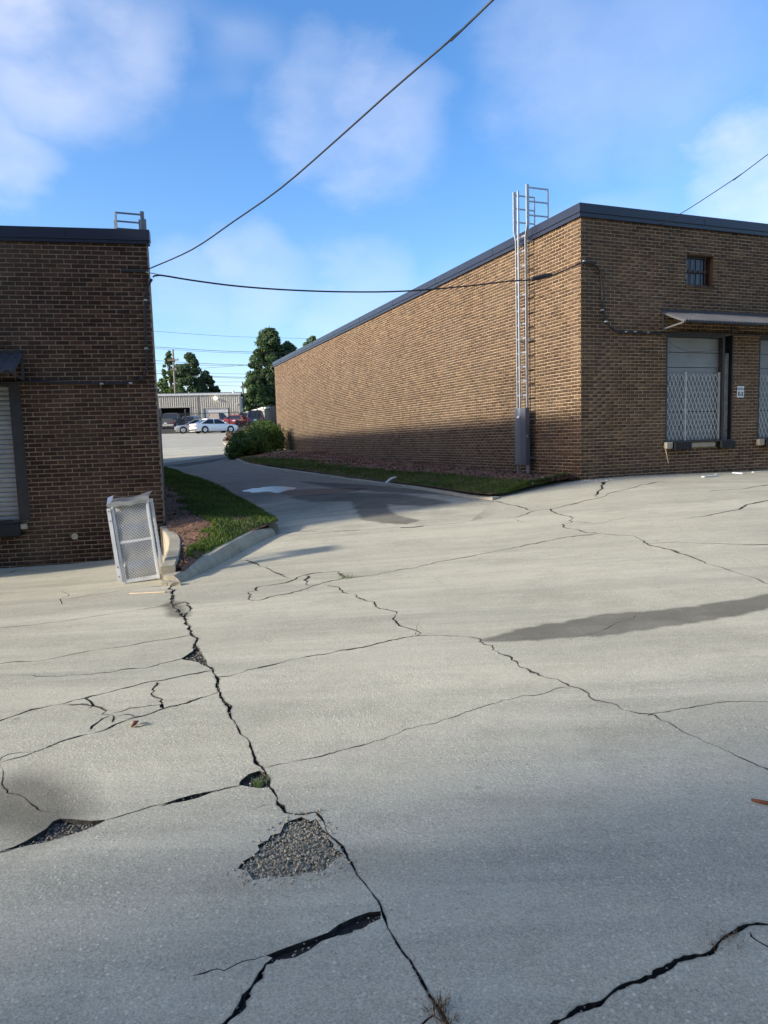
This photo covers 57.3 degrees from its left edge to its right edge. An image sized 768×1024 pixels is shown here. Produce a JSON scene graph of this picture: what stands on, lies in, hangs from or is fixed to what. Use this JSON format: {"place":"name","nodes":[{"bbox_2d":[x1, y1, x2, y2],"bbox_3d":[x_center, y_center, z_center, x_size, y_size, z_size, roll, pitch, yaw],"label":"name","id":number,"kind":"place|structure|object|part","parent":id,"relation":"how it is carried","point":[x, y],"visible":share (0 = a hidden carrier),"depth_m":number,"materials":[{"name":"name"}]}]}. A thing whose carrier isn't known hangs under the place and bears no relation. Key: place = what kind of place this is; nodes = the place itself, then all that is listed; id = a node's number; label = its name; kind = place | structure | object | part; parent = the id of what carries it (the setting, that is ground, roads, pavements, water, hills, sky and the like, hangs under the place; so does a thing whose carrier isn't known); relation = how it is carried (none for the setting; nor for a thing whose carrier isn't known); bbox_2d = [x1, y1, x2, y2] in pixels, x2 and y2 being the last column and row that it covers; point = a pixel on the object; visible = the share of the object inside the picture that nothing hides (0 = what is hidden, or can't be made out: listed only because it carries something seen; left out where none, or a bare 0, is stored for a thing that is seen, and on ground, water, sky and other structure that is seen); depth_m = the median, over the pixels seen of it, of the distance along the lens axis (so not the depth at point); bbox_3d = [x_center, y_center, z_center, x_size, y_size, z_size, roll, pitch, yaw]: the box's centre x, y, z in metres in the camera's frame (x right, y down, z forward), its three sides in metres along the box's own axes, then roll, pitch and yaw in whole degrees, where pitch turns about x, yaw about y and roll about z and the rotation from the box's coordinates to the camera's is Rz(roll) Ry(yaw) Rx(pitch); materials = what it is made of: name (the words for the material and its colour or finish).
{"place":"outdoors","nodes":[
{"label":"outdoors","id":0,"kind":"place"},
{"bbox_2d":[162,432,226,447],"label":"parking lot","id":1,"kind":"structure","parent":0,"point":[193,439],"depth_m":56.32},
{"bbox_2d":[162,413,183,428],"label":"pickup truck","id":2,"kind":"object","parent":1,"relation":"on","point":[170,421],"visible":0.38,"depth_m":82.85,"materials":[{"name":"grey paint"}]},
{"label":"windows","id":3,"kind":"part","parent":2,"relation":"part of","materials":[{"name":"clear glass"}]},
{"bbox_2d":[174,419,213,433],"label":"sedan car","id":4,"kind":"object","parent":1,"relation":"on","point":[182,429],"visible":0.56,"depth_m":73.22,"materials":[{"name":"silver paint"}]},
{"bbox_2d":[189,419,237,433],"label":"sedan car","id":5,"kind":"object","parent":1,"relation":"on","point":[206,425],"visible":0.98,"depth_m":70.57,"materials":[{"name":"white paint"}]},
{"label":"windows","id":6,"kind":"part","parent":5,"relation":"part of","materials":[{"name":"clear glass"}]},
{"bbox_2d":[156,360,235,364],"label":"power line","id":7,"kind":"object","parent":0,"point":[203,363],"visible":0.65,"depth_m":116.20,"materials":[{"name":"grey metal"}]},
{"bbox_2d":[156,373,274,377],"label":"power line","id":8,"kind":"object","parent":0,"point":[220,376],"visible":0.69,"depth_m":118.01,"materials":[{"name":"grey metal"}]},
{"bbox_2d":[155,348,276,353],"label":"power line","id":9,"kind":"object","parent":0,"point":[226,352],"visible":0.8,"depth_m":115.65,"materials":[{"name":"grey metal"}]},
{"bbox_2d":[163,470,278,570],"bbox_3d":[-5.203,-0.536,17.843,1.945,0.838,19.247,-4,6,-21],"label":"mulch bed","id":10,"kind":"object","parent":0,"point":[192,534],"visible":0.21,"depth_m":11.01,"materials":[{"name":"brown wood"}]},
{"bbox_2d":[164,466,276,558],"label":"grass","id":11,"kind":"structure","parent":10,"relation":"on","point":[235,506],"depth_m":12.76,"materials":[{"name":"green plant"}]},
{"bbox_2d":[175,364,267,365],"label":"power line","id":12,"kind":"object","parent":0,"point":[221,365],"visible":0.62,"depth_m":116.65,"materials":[{"name":"grey metal"}]},
{"bbox_2d":[162,347,291,352],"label":"power line","id":13,"kind":"object","parent":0,"point":[230,351],"visible":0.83,"depth_m":115.23,"materials":[{"name":"grey metal"}]},
{"bbox_2d":[193,376,265,378],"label":"power line","id":14,"kind":"object","parent":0,"point":[242,378],"visible":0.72,"depth_m":118.45,"materials":[{"name":"grey metal"}]},
{"bbox_2d":[157,331,306,338],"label":"power line","id":15,"kind":"object","parent":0,"point":[231,336],"visible":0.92,"depth_m":114.60,"materials":[{"name":"grey metal"}]},
{"bbox_2d":[163,454,492,532],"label":"driveway","id":16,"kind":"structure","parent":0,"point":[293,502],"depth_m":14.23,"materials":[{"name":"concrete"}]},
{"bbox_2d":[0,445,767,1023],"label":"concrete yard","id":17,"kind":"structure","parent":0,"point":[508,751],"depth_m":3.39,"materials":[{"name":"grey concrete"}]},
{"bbox_2d":[0,225,165,567],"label":"brick building","id":18,"kind":"structure","parent":17,"relation":"on","point":[80,442],"depth_m":10.92,"materials":[{"name":"brick"}]},
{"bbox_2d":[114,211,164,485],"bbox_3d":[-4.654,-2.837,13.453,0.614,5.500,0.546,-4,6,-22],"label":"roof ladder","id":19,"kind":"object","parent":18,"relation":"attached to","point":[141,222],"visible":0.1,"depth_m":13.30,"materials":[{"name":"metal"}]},
{"bbox_2d":[152,262,581,292],"bbox_3d":[0.105,-4.175,12.246,7.915,0.774,0.027,-4,6,-20],"label":"overhead cable","id":20,"kind":"object","parent":18,"relation":"attached to","point":[351,291],"visible":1,"depth_m":12.03,"materials":[{"name":"black rubber"}]},
{"bbox_2d":[531,273,551,280],"bbox_3d":[2.967,-4.434,13.262,0.470,0.167,0.090,-4,6,-20],"label":"splice case","id":21,"kind":"object","parent":20,"relation":"attached to","point":[542,276],"visible":1,"depth_m":13.23,"materials":[{"name":"black plastic"}]},
{"bbox_2d":[106,490,162,583],"bbox_3d":[-3.155,0.326,8.937,0.608,1.161,0.455,-3,6,-9],"label":"metal cage","id":22,"kind":"object","parent":17,"relation":"on","point":[137,537],"visible":0.98,"depth_m":8.80,"materials":[{"name":"paint"}]},
{"bbox_2d":[131,720,138,726],"bbox_3d":[-1.440,1.218,4.063,0.028,0.026,0.075,-2,6,0],"label":"bark scrap","id":23,"kind":"object","parent":17,"relation":"on","point":[135,722],"visible":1,"depth_m":4.05,"materials":[{"name":"brown wood"}]},
{"bbox_2d":[129,591,165,593],"bbox_3d":[-2.687,0.916,7.990,0.441,0.034,0.035,-1,6,10],"label":"lath","id":24,"kind":"object","parent":17,"relation":"on","point":[147,592],"visible":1,"depth_m":7.98,"materials":[{"name":"brown wood"}]},
{"bbox_2d":[160,526,180,579],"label":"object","id":25,"kind":"structure","parent":17,"relation":"on","point":[171,546],"depth_m":9.59,"materials":[{"name":"concrete"}]},
{"bbox_2d":[161,579,181,586],"bbox_3d":[-2.565,0.859,8.438,0.196,0.080,0.429,-6,7,-37],"label":"rubble","id":26,"kind":"object","parent":17,"relation":"on","point":[169,583],"visible":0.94,"depth_m":8.35,"materials":[{"name":"concrete"}]},
{"bbox_2d":[163,528,274,581],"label":"kerb","id":27,"kind":"structure","parent":17,"relation":"on","point":[221,553],"depth_m":9.65,"materials":[{"name":"concrete"}]},
{"bbox_2d":[224,437,256,458],"bbox_3d":[-6.321,-2.780,31.291,1.490,1.150,1.476,-6,7,-39],"label":"shrub","id":28,"kind":"object","parent":17,"relation":"on","point":[238,447],"visible":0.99,"depth_m":30.86,"materials":[{"name":"green plant"}]},
{"bbox_2d":[232,428,272,455],"bbox_3d":[-6.138,-3.151,32.639,2.086,1.508,2.179,-2,6,0],"label":"shrub","id":29,"kind":"object","parent":17,"relation":"on","point":[258,437],"visible":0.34,"depth_m":32.27,"materials":[{"name":"green plant"}]},
{"bbox_2d":[249,770,271,787],"bbox_3d":[-0.591,1.288,3.355,0.121,0.070,0.122,-2,6,0],"label":"weed","id":30,"kind":"object","parent":17,"relation":"on","point":[256,784],"visible":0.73,"depth_m":3.35,"materials":[{"name":"green plant"}]},
{"bbox_2d":[242,418,289,451],"bbox_3d":[-6.197,-3.700,35.326,2.495,2.056,2.538,0,6,19],"label":"shrub","id":31,"kind":"object","parent":17,"relation":"on","point":[275,438],"visible":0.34,"depth_m":35.14,"materials":[{"name":"green plant"}]},
{"bbox_2d":[259,421,281,447],"bbox_3d":[-5.918,-4.073,37.792,1.824,1.766,2.428,0,6,16],"label":"shrub","id":32,"kind":"object","parent":17,"relation":"on","point":[272,426],"visible":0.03,"depth_m":37.63,"materials":[{"name":"green plant"}]},
{"bbox_2d":[235,458,499,499],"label":"kerb","id":33,"kind":"structure","parent":17,"relation":"on","point":[453,492],"depth_m":16.21,"materials":[{"name":"concrete"}]},
{"bbox_2d":[418,984,455,1022],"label":"weed","id":34,"kind":"object","parent":17,"relation":"on","point":[441,1004],"visible":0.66,"depth_m":1.99,"materials":[{"name":"brown plant"}]},
{"bbox_2d":[427,1006,476,1023],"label":"weed","id":35,"kind":"object","parent":17,"relation":"on","point":[443,1019],"visible":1,"depth_m":1.95,"materials":[{"name":"brown plant"}]},
{"bbox_2d":[272,202,767,479],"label":"brick building","id":36,"kind":"structure","parent":17,"relation":"on","point":[648,333],"depth_m":15.16,"materials":[{"name":"brick"}]},
{"bbox_2d":[513,184,548,473],"bbox_3d":[3.188,-3.859,15.364,0.664,6.140,0.546,-4,6,-21],"label":"roof ladder","id":37,"kind":"object","parent":36,"relation":"attached to","point":[522,437],"visible":0.96,"depth_m":15.27,"materials":[{"name":"metal"}]},
{"bbox_2d":[667,337,719,441],"bbox_3d":[6.550,-2.611,15.005,1.515,2.170,0.163,-4,6,-21],"label":"dock door","id":38,"kind":"structure","parent":36,"relation":"in","point":[693,392],"depth_m":15.00,"materials":[{"name":"paint"}]},
{"bbox_2d":[687,256,708,285],"bbox_3d":[6.558,-5.058,14.789,0.720,0.620,0.082,-4,6,-21],"label":"window","id":39,"kind":"structure","parent":36,"relation":"in","point":[697,267],"depth_m":14.82,"materials":[{"name":"glass"}]},
{"bbox_2d":[737,386,744,397],"bbox_3d":[7.791,-2.625,15.350,0.233,0.245,0.010,-4,6,-21],"label":"dock sign","id":40,"kind":"object","parent":36,"relation":"attached to","point":[740,391],"visible":1,"depth_m":15.35,"materials":[{"name":"white metal"}]},
{"bbox_2d":[758,340,767,437],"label":"dock door","id":41,"kind":"structure","parent":36,"relation":"in","point":[763,396],"depth_m":15.75,"materials":[{"name":"paint"}]},
{"bbox_2d":[698,929,724,953],"bbox_3d":[1.028,1.365,2.208,0.110,0.055,0.101,-2,6,0],"label":"weed","id":42,"kind":"object","parent":17,"relation":"on","point":[712,942],"visible":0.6,"depth_m":2.20,"materials":[{"name":"brown plant"}]},
{"bbox_2d":[709,926,746,947],"bbox_3d":[1.088,1.360,2.214,0.123,0.058,0.140,-2,6,0],"label":"weed","id":43,"kind":"object","parent":17,"relation":"on","point":[731,937],"visible":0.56,"depth_m":2.23,"materials":[{"name":"brown plant"}]},
{"bbox_2d":[751,798,767,804],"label":"wood splinter","id":44,"kind":"object","parent":17,"relation":"on","point":[760,801],"visible":1,"depth_m":3.00,"materials":[{"name":"brown wood"}]},
{"bbox_2d":[0,0,767,409],"label":"sky","id":45,"kind":"structure","parent":0,"point":[188,115],"materials":[{"name":"blue"}]},
{"bbox_2d":[240,456,571,493],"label":"grass","id":46,"kind":"structure","parent":0,"point":[498,489],"depth_m":15.92,"materials":[{"name":"green plant"}]},
{"bbox_2d":[385,476,396,483],"bbox_3d":[0.151,-0.708,15.668,0.052,0.127,0.733,0,6,18],"label":"broken pipe","id":47,"kind":"object","parent":46,"relation":"on","point":[389,479],"visible":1,"depth_m":15.60,"materials":[{"name":"white paint"}]},
{"bbox_2d":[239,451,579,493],"bbox_3d":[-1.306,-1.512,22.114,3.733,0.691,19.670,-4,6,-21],"label":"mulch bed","id":48,"kind":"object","parent":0,"point":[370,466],"visible":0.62,"depth_m":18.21,"materials":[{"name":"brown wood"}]},
{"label":"upper lot","id":49,"kind":"structure","parent":0,"visible":0},
{"bbox_2d":[157,378,168,392],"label":"tree","id":50,"kind":"object","parent":49,"relation":"on","point":[160,382],"visible":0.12,"depth_m":129.44,"materials":[{"name":"green plant"}]},
{"bbox_2d":[159,350,174,392],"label":"tree","id":51,"kind":"object","parent":49,"relation":"on","point":[169,378],"visible":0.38,"depth_m":125.63,"materials":[{"name":"green plant"}]},
{"bbox_2d":[167,349,178,392],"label":"utility pole","id":52,"kind":"object","parent":49,"relation":"on","point":[173,368],"visible":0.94,"depth_m":112.94,"materials":[{"name":"brown wood"}]},
{"bbox_2d":[171,352,208,392],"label":"tree","id":53,"kind":"object","parent":49,"relation":"on","point":[195,385],"visible":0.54,"depth_m":122.84,"materials":[{"name":"green plant"}]},
{"bbox_2d":[182,416,201,424],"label":"hatchback car","id":54,"kind":"object","parent":49,"relation":"on","point":[190,418],"visible":0.1,"depth_m":85.44,"materials":[{"name":"blue paint"}]},
{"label":"windows","id":55,"kind":"part","parent":54,"relation":"part of","materials":[{"name":"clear glass"}]},
{"bbox_2d":[158,390,242,428],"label":"metal building","id":56,"kind":"structure","parent":49,"relation":"on","point":[209,402],"depth_m":105.08,"materials":[{"name":"white metal"}]},
{"bbox_2d":[203,408,227,417],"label":"roller door","id":57,"kind":"structure","parent":56,"relation":"in","point":[220,410],"depth_m":105.44,"materials":[{"name":"white metal"}]},
{"bbox_2d":[199,370,220,391],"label":"tree","id":58,"kind":"object","parent":49,"relation":"on","point":[210,381],"visible":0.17,"depth_m":127.62,"materials":[{"name":"green plant"}]},
{"bbox_2d":[204,413,226,419],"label":"pickup truck","id":59,"kind":"object","parent":49,"relation":"on","point":[215,416],"visible":0.03,"depth_m":86.89,"materials":[{"name":"black paint"}]},
{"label":"windows","id":60,"kind":"part","parent":59,"relation":"part of","materials":[{"name":"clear glass"}]},
{"bbox_2d":[222,415,246,426],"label":"coupe car","id":61,"kind":"object","parent":49,"relation":"on","point":[238,420],"visible":0.5,"depth_m":82.49,"materials":[{"name":"red paint"}]},
{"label":"windows","id":62,"kind":"part","parent":61,"relation":"part of","materials":[{"name":"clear glass"}]},
{"bbox_2d":[241,382,244,411],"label":"utility pole","id":63,"kind":"object","parent":49,"relation":"on","point":[242,387],"visible":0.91,"depth_m":111.54,"materials":[{"name":"wood"}]},
{"bbox_2d":[247,410,265,424],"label":"suv car","id":64,"kind":"object","parent":49,"relation":"on","point":[254,415],"visible":0.46,"depth_m":79.55,"materials":[{"name":"blue paint"}]},
{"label":"windows","id":65,"kind":"part","parent":64,"relation":"part of","materials":[{"name":"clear glass"}]},
{"bbox_2d":[242,375,270,411],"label":"tree","id":66,"kind":"object","parent":49,"relation":"on","point":[253,389],"visible":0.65,"depth_m":119.28,"materials":[{"name":"green plant"}]},
{"bbox_2d":[244,406,276,426],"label":"metal shed","id":67,"kind":"structure","parent":49,"relation":"on","point":[263,409],"depth_m":83.33,"materials":[{"name":"white metal"}]},
{"bbox_2d":[271,406,276,423],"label":"doorway","id":68,"kind":"structure","parent":67,"relation":"in","point":[271,406],"depth_m":83.13,"materials":[{"name":"grey metal"}]},
{"bbox_2d":[244,326,291,407],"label":"tree","id":69,"kind":"object","parent":49,"relation":"on","point":[271,343],"visible":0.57,"depth_m":123.65,"materials":[{"name":"green plant"}]},
{"bbox_2d":[272,341,297,395],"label":"tree","id":70,"kind":"object","parent":49,"relation":"on","point":[289,345],"visible":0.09,"depth_m":127.70,"materials":[{"name":"green plant"}]},
{"bbox_2d":[303,336,315,345],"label":"tree","id":71,"kind":"object","parent":49,"relation":"on","point":[310,339],"visible":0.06,"depth_m":146.60,"materials":[{"name":"green plant"}]},
{"bbox_3d":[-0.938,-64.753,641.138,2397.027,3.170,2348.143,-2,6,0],"label":"ground","id":72,"kind":"structure","parent":0,"visible":0},
{"bbox_2d":[161,427,253,433],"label":"retaining wall","id":73,"kind":"structure","parent":72,"relation":"on","point":[167,431],"depth_m":78.43,"materials":[{"name":"grey concrete"}]},
{"bbox_2d":[160,406,276,428],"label":"steel fence","id":74,"kind":"object","parent":73,"relation":"on","point":[233,412],"visible":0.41,"depth_m":78.42,"materials":[{"name":"grey metal"}]},
{"bbox_2d":[264,522,278,531],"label":"kerb","id":75,"kind":"structure","parent":72,"relation":"on","point":[274,526],"depth_m":11.49,"materials":[{"name":"concrete"}]},
{"bbox_3d":[10.124,-2.700,-5.470,0.300,9.673,0.300,-2,6,0],"label":"utility pole","id":76,"kind":"object","parent":72,"relation":"on","visible":0},
{"bbox_2d":[149,0,493,268],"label":"overhead cable","id":77,"kind":"object","parent":76,"relation":"attached to","point":[452,38],"visible":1,"depth_m":6.83,"materials":[{"name":"black rubber"}]},
{"bbox_2d":[660,154,767,224],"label":"overhead cable","id":78,"kind":"object","parent":76,"relation":"attached to","point":[718,189],"visible":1,"depth_m":12.40,"materials":[{"name":"black rubber"}]},
{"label":"mulch bed","id":79,"kind":"structure","parent":0,"visible":0},
{"bbox_2d":[223,431,234,441],"bbox_3d":[-10.815,-5.332,50.598,1.456,1.040,1.436,-2,6,0],"label":"shrub","id":80,"kind":"object","parent":79,"relation":"on","point":[228,435],"visible":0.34,"depth_m":50.21,"materials":[{"name":"brown plant"}]}
]}

